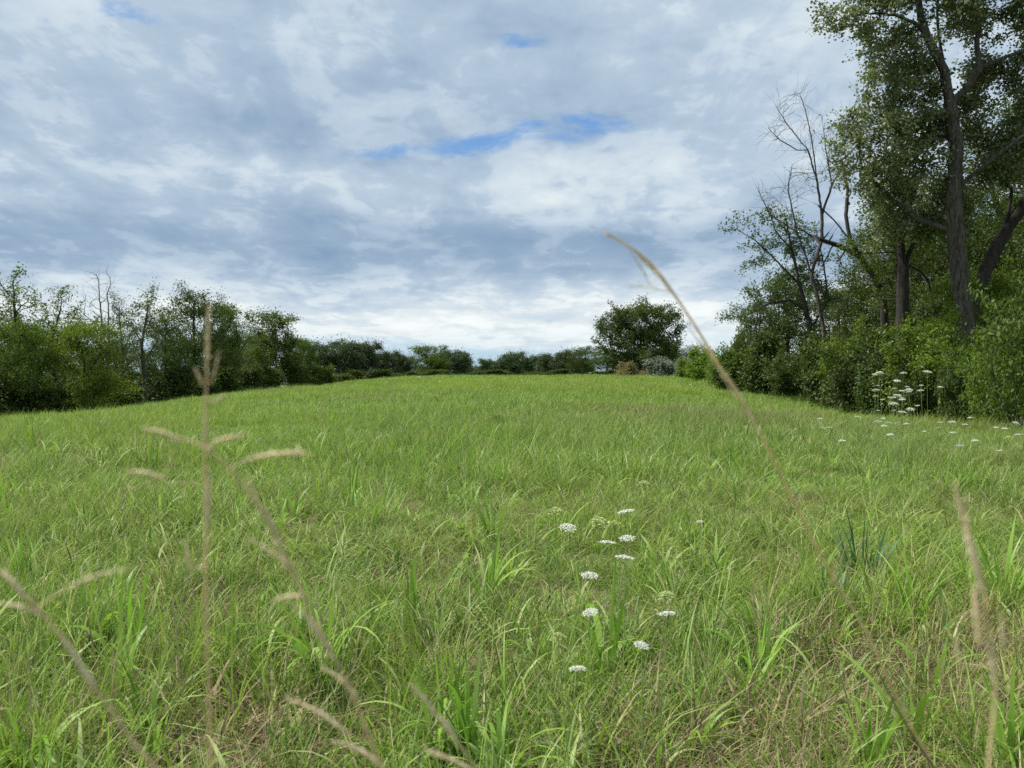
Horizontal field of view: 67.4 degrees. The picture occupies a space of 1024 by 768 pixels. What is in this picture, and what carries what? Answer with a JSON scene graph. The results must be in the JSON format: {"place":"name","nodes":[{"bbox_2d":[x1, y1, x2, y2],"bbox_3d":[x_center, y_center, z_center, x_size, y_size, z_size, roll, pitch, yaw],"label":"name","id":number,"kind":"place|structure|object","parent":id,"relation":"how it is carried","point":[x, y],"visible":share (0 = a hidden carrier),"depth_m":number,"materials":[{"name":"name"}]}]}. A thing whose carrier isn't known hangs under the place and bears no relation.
{"place":"outdoors","nodes":[
{"label":"outdoors","id":0,"kind":"place"},
{"bbox_2d":[0,373,1023,767],"bbox_3d":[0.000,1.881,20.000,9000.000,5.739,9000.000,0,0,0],"label":"ground","id":1,"kind":"structure","parent":0,"point":[360,757],"depth_m":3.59,"materials":[{"name":"green plant"}]},
{"bbox_2d":[0,377,27,416],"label":"shrub","id":2,"kind":"object","parent":1,"relation":"on","point":[4,406],"visible":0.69,"depth_m":44.10,"materials":[{"name":"green plant"}]},
{"bbox_2d":[0,525,44,587],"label":"grass clump","id":3,"kind":"object","parent":1,"relation":"on","point":[14,564],"visible":0.41,"depth_m":4.62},
{"bbox_2d":[6,384,49,416],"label":"shrub","id":4,"kind":"object","parent":1,"relation":"on","point":[21,403],"visible":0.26,"depth_m":45.34,"materials":[{"name":"green plant"}]},
{"bbox_2d":[0,314,62,408],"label":"tree","id":5,"kind":"object","parent":1,"relation":"on","point":[12,368],"visible":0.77,"depth_m":45.50,"materials":[{"name":"green plant"}]},
{"bbox_2d":[0,261,65,392],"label":"tree","id":6,"kind":"object","parent":1,"relation":"on","point":[15,312],"visible":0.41,"depth_m":49.92,"materials":[{"name":"green plant"}]},
{"bbox_2d":[19,386,75,415],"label":"shrub","id":7,"kind":"object","parent":1,"relation":"on","point":[50,400],"visible":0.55,"depth_m":45.59,"materials":[{"name":"green plant"}]},
{"bbox_2d":[22,284,90,387],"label":"tree","id":8,"kind":"object","parent":1,"relation":"on","point":[71,313],"visible":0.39,"depth_m":52.57,"materials":[{"name":"green plant"}]},
{"bbox_2d":[0,679,123,767],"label":"grass clump","id":9,"kind":"object","parent":1,"relation":"on","point":[52,756],"visible":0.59,"depth_m":2.31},
{"bbox_2d":[0,567,156,767],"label":"seed stalk","id":10,"kind":"object","parent":1,"relation":"on","point":[87,676],"visible":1,"depth_m":0.42,"materials":[{"name":"plant"}]},
{"bbox_2d":[41,311,147,410],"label":"tree","id":11,"kind":"object","parent":1,"relation":"on","point":[70,340],"visible":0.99,"depth_m":46.68,"materials":[{"name":"green plant"}]},
{"bbox_2d":[0,633,191,766],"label":"dead grass mat","id":12,"kind":"object","parent":1,"relation":"on","point":[80,698],"visible":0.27,"depth_m":2.51,"materials":[{"name":"plant"}]},
{"bbox_2d":[70,264,127,376],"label":"dead tree","id":13,"kind":"object","parent":1,"relation":"on","point":[101,312],"visible":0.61,"depth_m":59.66,"materials":[{"name":"plant"}]},
{"bbox_2d":[102,287,140,372],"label":"tree","id":14,"kind":"object","parent":1,"relation":"on","point":[119,324],"visible":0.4,"depth_m":62.83,"materials":[{"name":"green plant"}]},
{"bbox_2d":[105,367,151,407],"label":"shrub","id":15,"kind":"object","parent":1,"relation":"on","point":[124,375],"visible":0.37,"depth_m":55.82,"materials":[{"name":"green plant"}]},
{"bbox_2d":[27,606,238,741],"bbox_3d":[-1.302,1.030,2.635,0.550,0.449,0.660,0,0,0],"label":"grass clump","id":16,"kind":"object","parent":1,"relation":"on","point":[131,704],"visible":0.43,"depth_m":2.72,"materials":[{"name":"plant"}]},
{"bbox_2d":[114,277,171,402],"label":"tree","id":17,"kind":"object","parent":1,"relation":"on","point":[141,340],"visible":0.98,"depth_m":59.84,"materials":[{"name":"green plant"}]},
{"bbox_2d":[133,369,180,402],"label":"shrub","id":18,"kind":"object","parent":1,"relation":"on","point":[161,393],"visible":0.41,"depth_m":61.82,"materials":[{"name":"green plant"}]},
{"bbox_2d":[141,304,194,387],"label":"tree","id":19,"kind":"object","parent":1,"relation":"on","point":[171,359],"visible":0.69,"depth_m":65.65,"materials":[{"name":"green plant"}]},
{"bbox_2d":[160,358,201,399],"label":"shrub","id":20,"kind":"object","parent":1,"relation":"on","point":[181,386],"visible":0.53,"depth_m":65.26,"materials":[{"name":"green plant"}]},
{"bbox_2d":[157,278,242,374],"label":"tree","id":21,"kind":"object","parent":1,"relation":"on","point":[191,312],"visible":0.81,"depth_m":71.54,"materials":[{"name":"green plant"}]},
{"bbox_2d":[184,363,222,396],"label":"shrub","id":22,"kind":"object","parent":1,"relation":"on","point":[210,386],"visible":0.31,"depth_m":69.45,"materials":[{"name":"green plant"}]},
{"bbox_2d":[185,304,227,767],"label":"seed stalk","id":23,"kind":"object","parent":1,"relation":"on","point":[207,501],"visible":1,"depth_m":0.46,"materials":[{"name":"plant"}]},
{"bbox_2d":[164,528,274,581],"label":"grass clump","id":24,"kind":"object","parent":1,"relation":"on","point":[216,557],"visible":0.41,"depth_m":4.67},
{"bbox_2d":[195,295,247,388],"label":"tree","id":25,"kind":"object","parent":1,"relation":"on","point":[235,343],"visible":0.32,"depth_m":77.54,"materials":[{"name":"green plant"}]},
{"bbox_2d":[210,361,248,393],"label":"shrub","id":26,"kind":"object","parent":1,"relation":"on","point":[227,380],"visible":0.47,"depth_m":75.28,"materials":[{"name":"green plant"}]},
{"bbox_2d":[226,313,259,366],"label":"tree","id":27,"kind":"object","parent":1,"relation":"on","point":[248,339],"visible":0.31,"depth_m":85.81,"materials":[{"name":"green plant"}]},
{"bbox_2d":[116,583,386,767],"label":"dead grass mat","id":28,"kind":"object","parent":1,"relation":"on","point":[275,705],"visible":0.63,"depth_m":2.71,"materials":[{"name":"plant"}]},
{"bbox_2d":[234,359,268,391],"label":"shrub","id":29,"kind":"object","parent":1,"relation":"on","point":[251,376],"visible":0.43,"depth_m":81.51,"materials":[{"name":"green plant"}]},
{"bbox_2d":[126,427,382,767],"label":"seed stalk","id":30,"kind":"object","parent":1,"relation":"on","point":[317,630],"visible":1,"depth_m":0.44,"materials":[{"name":"plant"}]},
{"bbox_2d":[258,364,289,389],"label":"shrub","id":31,"kind":"object","parent":1,"relation":"on","point":[275,377],"visible":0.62,"depth_m":86.23,"materials":[{"name":"green plant"}]},
{"bbox_2d":[240,305,312,388],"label":"tree","id":32,"kind":"object","parent":1,"relation":"on","point":[271,343],"visible":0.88,"depth_m":91.14,"materials":[{"name":"green plant"}]},
{"bbox_2d":[235,587,352,652],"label":"grass clump","id":33,"kind":"object","parent":1,"relation":"on","point":[303,621],"visible":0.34,"depth_m":3.46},
{"bbox_2d":[279,334,319,383],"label":"tree","id":34,"kind":"object","parent":1,"relation":"on","point":[308,344],"visible":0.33,"depth_m":103.53,"materials":[{"name":"green plant"}]},
{"bbox_2d":[208,562,402,692],"bbox_3d":[-0.779,0.921,3.068,0.725,0.650,0.734,0,0,0],"label":"grass clump","id":35,"kind":"object","parent":1,"relation":"on","point":[295,642],"visible":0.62,"depth_m":2.99,"materials":[{"name":"plant"}]},
{"bbox_2d":[298,335,336,375],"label":"tree","id":36,"kind":"object","parent":1,"relation":"on","point":[323,354],"visible":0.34,"depth_m":127.07,"materials":[{"name":"green plant"}]},
{"bbox_2d":[307,363,339,385],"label":"shrub","id":37,"kind":"object","parent":1,"relation":"on","point":[325,375],"visible":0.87,"depth_m":103.03,"materials":[{"name":"green plant"}]},
{"bbox_2d":[324,334,370,373],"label":"tree","id":38,"kind":"object","parent":1,"relation":"on","point":[349,356],"visible":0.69,"depth_m":128.52,"materials":[{"name":"green plant"}]},
{"bbox_2d":[358,336,388,372],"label":"tree","id":39,"kind":"object","parent":1,"relation":"on","point":[372,362],"visible":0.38,"depth_m":134.84,"materials":[{"name":"green plant"}]},
{"bbox_2d":[331,455,424,527],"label":"grass clump","id":40,"kind":"object","parent":1,"relation":"on","point":[387,505],"visible":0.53,"depth_m":6.55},
{"bbox_2d":[284,662,474,767],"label":"seed stalk","id":41,"kind":"object","parent":1,"relation":"on","point":[447,727],"visible":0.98,"depth_m":0.50,"materials":[{"name":"plant"}]},
{"bbox_2d":[371,347,403,374],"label":"tree","id":42,"kind":"object","parent":1,"relation":"on","point":[386,359],"visible":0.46,"depth_m":140.93,"materials":[{"name":"green plant"}]},
{"bbox_2d":[388,552,418,632],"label":"grass clump","id":43,"kind":"object","parent":1,"relation":"on","point":[413,582],"visible":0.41,"depth_m":3.75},
{"bbox_2d":[350,648,492,767],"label":"grass clump","id":44,"kind":"object","parent":1,"relation":"on","point":[426,712],"visible":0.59,"depth_m":2.46,"materials":[{"name":"plant"}]},
{"bbox_2d":[406,343,453,372],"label":"tree","id":45,"kind":"object","parent":1,"relation":"on","point":[429,361],"visible":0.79,"depth_m":159.46,"materials":[{"name":"green plant"}]},
{"bbox_2d":[396,622,485,767],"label":"grass clump","id":46,"kind":"object","parent":1,"relation":"on","point":[466,718],"visible":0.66,"depth_m":2.44,"materials":[{"name":"plant"}]},
{"bbox_2d":[437,346,475,373],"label":"tree","id":47,"kind":"object","parent":1,"relation":"on","point":[461,361],"visible":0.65,"depth_m":163.61,"materials":[{"name":"green plant"}]},
{"bbox_2d":[406,518,551,609],"bbox_3d":[-0.122,0.999,4.263,0.681,0.536,0.636,0,0,36],"label":"grass clump","id":48,"kind":"object","parent":1,"relation":"on","point":[493,564],"visible":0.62,"depth_m":4.20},
{"bbox_2d":[464,488,528,549],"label":"grass clump","id":49,"kind":"object","parent":1,"relation":"on","point":[490,522],"visible":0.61,"depth_m":5.70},
{"bbox_2d":[491,349,527,374],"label":"tree","id":50,"kind":"object","parent":1,"relation":"on","point":[511,362],"visible":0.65,"depth_m":198.01,"materials":[{"name":"green plant"}]},
{"bbox_2d":[440,698,588,767],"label":"grass clump","id":51,"kind":"object","parent":1,"relation":"on","point":[496,737],"visible":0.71,"depth_m":2.36,"materials":[{"name":"plant"}]},
{"bbox_2d":[547,345,582,373],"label":"tree","id":52,"kind":"object","parent":1,"relation":"on","point":[556,363],"visible":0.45,"depth_m":173.19,"materials":[{"name":"green plant"}]},
{"bbox_2d":[555,608,606,767],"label":"wild carrot","id":53,"kind":"object","parent":1,"relation":"on","point":[591,614],"visible":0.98,"depth_m":2.13,"materials":[{"name":"white plant"}]},
{"bbox_2d":[562,345,602,373],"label":"tree","id":54,"kind":"object","parent":1,"relation":"on","point":[585,352],"visible":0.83,"depth_m":149.76,"materials":[{"name":"green plant"}]},
{"bbox_2d":[536,631,675,735],"bbox_3d":[0.331,1.079,2.814,0.510,0.356,0.550,0,0,0],"label":"grass clump","id":55,"kind":"object","parent":1,"relation":"on","point":[603,675],"visible":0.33,"depth_m":2.88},
{"bbox_2d":[590,292,690,371],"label":"lone tree","id":56,"kind":"object","parent":1,"relation":"on","point":[628,318],"visible":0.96,"depth_m":106.64,"materials":[{"name":"green plant"}]},
{"bbox_2d":[515,631,765,767],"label":"dead grass mat","id":57,"kind":"object","parent":1,"relation":"on","point":[650,729],"visible":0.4,"depth_m":2.50,"materials":[{"name":"plant"}]},
{"bbox_2d":[633,591,677,767],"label":"wild carrot","id":58,"kind":"object","parent":1,"relation":"on","point":[663,593],"visible":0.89,"depth_m":2.34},
{"bbox_2d":[642,349,676,376],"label":"shrub","id":59,"kind":"object","parent":1,"relation":"on","point":[660,366],"visible":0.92,"depth_m":95.42,"materials":[{"name":"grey plant"}]},
{"bbox_2d":[632,611,687,767],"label":"wild carrot","id":60,"kind":"object","parent":1,"relation":"on","point":[666,613],"visible":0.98,"depth_m":2.12,"materials":[{"name":"white plant"}]},
{"bbox_2d":[682,345,718,380],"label":"shrub","id":61,"kind":"object","parent":1,"relation":"on","point":[695,367],"visible":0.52,"depth_m":77.45,"materials":[{"name":"green plant"}]},
{"bbox_2d":[702,341,755,391],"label":"shrub","id":62,"kind":"object","parent":1,"relation":"on","point":[735,360],"visible":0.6,"depth_m":57.22,"materials":[{"name":"green plant"}]},
{"bbox_2d":[734,297,786,365],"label":"tree","id":63,"kind":"object","parent":1,"relation":"on","point":[748,325],"visible":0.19,"depth_m":57.79,"materials":[{"name":"green plant"}]},
{"bbox_2d":[729,327,797,395],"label":"shrub","id":64,"kind":"object","parent":1,"relation":"on","point":[753,378],"visible":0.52,"depth_m":51.51,"materials":[{"name":"green plant"}]},
{"bbox_2d":[601,226,931,766],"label":"seed stalk","id":65,"kind":"object","parent":1,"relation":"on","point":[652,267],"visible":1,"depth_m":0.72,"materials":[{"name":"plant"}]},
{"bbox_2d":[715,566,831,644],"bbox_3d":[1.171,1.030,3.609,0.530,0.400,0.582,0,0,0],"label":"grass clump","id":66,"kind":"object","parent":1,"relation":"on","point":[748,608],"visible":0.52,"depth_m":3.61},
{"bbox_2d":[710,200,859,400],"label":"tree","id":67,"kind":"object","parent":1,"relation":"on","point":[798,269],"visible":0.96,"depth_m":44.38,"materials":[{"name":"green plant"}]},
{"bbox_2d":[761,337,808,398],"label":"shrub","id":68,"kind":"object","parent":1,"relation":"on","point":[784,380],"visible":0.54,"depth_m":46.67,"materials":[{"name":"green plant"}]},
{"bbox_2d":[752,261,820,394],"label":"tree","id":69,"kind":"object","parent":1,"relation":"on","point":[790,332],"visible":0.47,"depth_m":55.59,"materials":[{"name":"green plant"}]},
{"bbox_2d":[632,634,986,767],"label":"dead grass mat","id":70,"kind":"object","parent":1,"relation":"on","point":[790,696],"visible":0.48,"depth_m":2.72,"materials":[{"name":"plant"}]},
{"bbox_2d":[709,552,914,667],"bbox_3d":[1.297,0.986,3.545,0.914,0.425,0.992,0,0,-16],"label":"dead grass mat","id":71,"kind":"object","parent":1,"relation":"on","point":[821,626],"visible":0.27,"depth_m":3.51,"materials":[{"name":"plant"}]},
{"bbox_2d":[771,286,859,355],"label":"tree","id":72,"kind":"object","parent":1,"relation":"on","point":[811,306],"visible":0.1,"depth_m":61.58,"materials":[{"name":"green plant"}]},
{"bbox_2d":[751,69,881,342],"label":"dead tree","id":73,"kind":"object","parent":1,"relation":"on","point":[813,283],"visible":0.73,"depth_m":41.95,"materials":[{"name":"wood"}]},
{"bbox_2d":[791,323,849,405],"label":"shrub","id":74,"kind":"object","parent":1,"relation":"on","point":[808,382],"visible":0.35,"depth_m":41.65,"materials":[{"name":"green plant"}]},
{"bbox_2d":[795,557,867,615],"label":"grass clump","id":75,"kind":"object","parent":1,"relation":"on","point":[823,579],"visible":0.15,"depth_m":3.89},
{"bbox_2d":[795,147,889,349],"bbox_3d":[15.439,-4.495,36.050,4.384,13.061,2.003,0,0,-21],"label":"leaning tree","id":76,"kind":"object","parent":1,"relation":"on","point":[883,318],"visible":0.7,"depth_m":35.93,"materials":[{"name":"brown plant"}]},
{"bbox_2d":[807,284,880,343],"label":"tree","id":77,"kind":"object","parent":1,"relation":"on","point":[836,320],"visible":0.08,"depth_m":57.73,"materials":[{"name":"green plant"}]},
{"bbox_2d":[815,231,874,348],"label":"tree","id":78,"kind":"object","parent":1,"relation":"on","point":[829,317],"visible":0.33,"depth_m":49.96,"materials":[{"name":"green plant"}]},
{"bbox_2d":[811,310,878,404],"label":"shrub","id":79,"kind":"object","parent":1,"relation":"on","point":[863,317],"visible":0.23,"depth_m":39.91,"materials":[{"name":"green plant"}]},
{"bbox_2d":[804,328,890,413],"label":"shrub","id":80,"kind":"object","parent":1,"relation":"on","point":[841,391],"visible":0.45,"depth_m":35.74,"materials":[{"name":"green plant"}]},
{"bbox_2d":[814,504,908,582],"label":"grass clump","id":81,"kind":"object","parent":1,"relation":"on","point":[841,548],"visible":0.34,"depth_m":4.63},
{"bbox_2d":[821,689,913,767],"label":"grass clump","id":82,"kind":"object","parent":1,"relation":"on","point":[879,739],"visible":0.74,"depth_m":2.40,"materials":[{"name":"plant"}]},
{"bbox_2d":[829,257,917,359],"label":"tree","id":83,"kind":"object","parent":1,"relation":"on","point":[842,331],"visible":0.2,"depth_m":46.91,"materials":[{"name":"green plant"}]},
{"bbox_2d":[847,354,901,416],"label":"shrub","id":84,"kind":"object","parent":1,"relation":"on","point":[867,400],"visible":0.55,"depth_m":33.17,"materials":[{"name":"green plant"}]},
{"bbox_2d":[836,144,946,410],"bbox_3d":[16.454,-4.316,33.773,5.722,12.858,4.788,0,0,0],"label":"tree","id":85,"kind":"object","parent":1,"relation":"on","point":[903,285],"visible":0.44,"depth_m":33.34,"materials":[{"name":"green plant"}]},
{"bbox_2d":[844,315,939,412],"bbox_3d":[17.280,-0.167,34.524,3.595,6.097,4.047,0,0,-36],"label":"shrub","id":86,"kind":"object","parent":1,"relation":"on","point":[876,350],"visible":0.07,"depth_m":34.64,"materials":[{"name":"green plant"}]},
{"bbox_2d":[865,270,948,344],"bbox_3d":[20.448,-1.978,40.156,4.296,7.714,4.439,0,0,-15],"label":"tree","id":87,"kind":"object","parent":1,"relation":"on","point":[893,310],"visible":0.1,"depth_m":39.69,"materials":[{"name":"green plant"}]},
{"bbox_2d":[853,548,969,630],"bbox_3d":[1.940,1.032,3.700,0.378,0.402,0.639,0,0,-25],"label":"grass clump","id":88,"kind":"object","parent":1,"relation":"on","point":[909,591],"visible":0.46,"depth_m":3.71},
{"bbox_2d":[885,342,941,418],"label":"shrub","id":89,"kind":"object","parent":1,"relation":"on","point":[917,397],"visible":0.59,"depth_m":30.25,"materials":[{"name":"green plant"}]},
{"bbox_2d":[805,0,1023,418],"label":"cottonwood tree","id":90,"kind":"object","parent":1,"relation":"on","point":[1004,158],"visible":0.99,"depth_m":29.13,"materials":[{"name":"green plant"}]},
{"bbox_2d":[849,149,982,355],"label":"tree","id":91,"kind":"object","parent":1,"relation":"on","point":[917,266],"visible":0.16,"depth_m":43.77,"materials":[{"name":"green plant"}]},
{"bbox_2d":[876,237,967,330],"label":"tree","id":92,"kind":"object","parent":1,"relation":"on","point":[942,274],"visible":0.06,"depth_m":49.35,"materials":[{"name":"green plant"}]},
{"bbox_2d":[893,265,976,401],"bbox_3d":[20.743,-1.867,37.098,4.311,7.684,4.173,0,0,32],"label":"tree","id":93,"kind":"object","parent":1,"relation":"on","point":[922,307],"visible":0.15,"depth_m":37.17,"materials":[{"name":"green plant"}]},
{"bbox_2d":[867,274,1023,417],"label":"shrub","id":94,"kind":"object","parent":1,"relation":"on","point":[912,350],"visible":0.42,"depth_m":30.40,"materials":[{"name":"green plant"}]},
{"bbox_2d":[890,147,1023,357],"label":"tree","id":95,"kind":"object","parent":1,"relation":"on","point":[975,258],"visible":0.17,"depth_m":39.52,"materials":[{"name":"green plant"}]},
{"bbox_2d":[932,347,982,423],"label":"shrub","id":96,"kind":"object","parent":1,"relation":"on","point":[949,396],"visible":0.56,"depth_m":27.43,"materials":[{"name":"green plant"}]},
{"bbox_2d":[919,301,1022,422],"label":"shrub","id":97,"kind":"object","parent":1,"relation":"on","point":[963,351],"visible":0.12,"depth_m":28.22,"materials":[{"name":"green plant"}]},
{"bbox_2d":[924,253,1023,420],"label":"tree","id":98,"kind":"object","parent":1,"relation":"on","point":[1000,285],"visible":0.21,"depth_m":32.55,"materials":[{"name":"green plant"}]},
{"bbox_2d":[933,512,1023,616],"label":"grass clump","id":99,"kind":"object","parent":1,"relation":"on","point":[1010,557],"visible":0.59,"depth_m":4.05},
{"bbox_2d":[951,479,1007,767],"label":"seed stalk","id":100,"kind":"object","parent":1,"relation":"on","point":[972,551],"visible":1,"depth_m":0.40,"materials":[{"name":"plant"}]},
{"bbox_2d":[937,322,1021,425],"bbox_3d":[16.116,-0.131,26.366,2.656,4.058,2.011,0,0,29],"label":"shrub","id":101,"kind":"object","parent":1,"relation":"on","point":[977,390],"visible":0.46,"depth_m":26.18,"materials":[{"name":"green plant"}]},
{"bbox_2d":[936,96,1023,330],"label":"tree","id":102,"kind":"object","parent":1,"relation":"on","point":[969,164],"visible":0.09,"depth_m":41.66,"materials":[{"name":"green plant"}]},
{"bbox_2d":[945,242,1023,335],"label":"tree","id":103,"kind":"object","parent":1,"relation":"on","point":[999,264],"visible":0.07,"depth_m":37.96,"materials":[{"name":"green plant"}]},
{"bbox_2d":[945,660,1023,767],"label":"grass clump","id":104,"kind":"object","parent":1,"relation":"on","point":[999,734],"visible":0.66,"depth_m":2.35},
{"bbox_2d":[953,258,1023,426],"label":"shrub","id":105,"kind":"object","parent":1,"relation":"on","point":[992,338],"visible":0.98,"depth_m":24.17,"materials":[{"name":"green plant"}]},
{"bbox_2d":[972,165,1023,404],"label":"leaning tree","id":106,"kind":"object","parent":1,"relation":"on","point":[1013,218],"visible":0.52,"depth_m":30.82,"materials":[{"name":"brown plant"}]},
{"bbox_2d":[972,82,1023,318],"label":"tree","id":107,"kind":"object","parent":1,"relation":"on","point":[1014,204],"visible":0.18,"depth_m":34.44,"materials":[{"name":"green plant"}]},
{"bbox_2d":[0,0,1023,380],"label":"sky","id":108,"kind":"structure","parent":0,"point":[404,173],"materials":[{"name":"white"}]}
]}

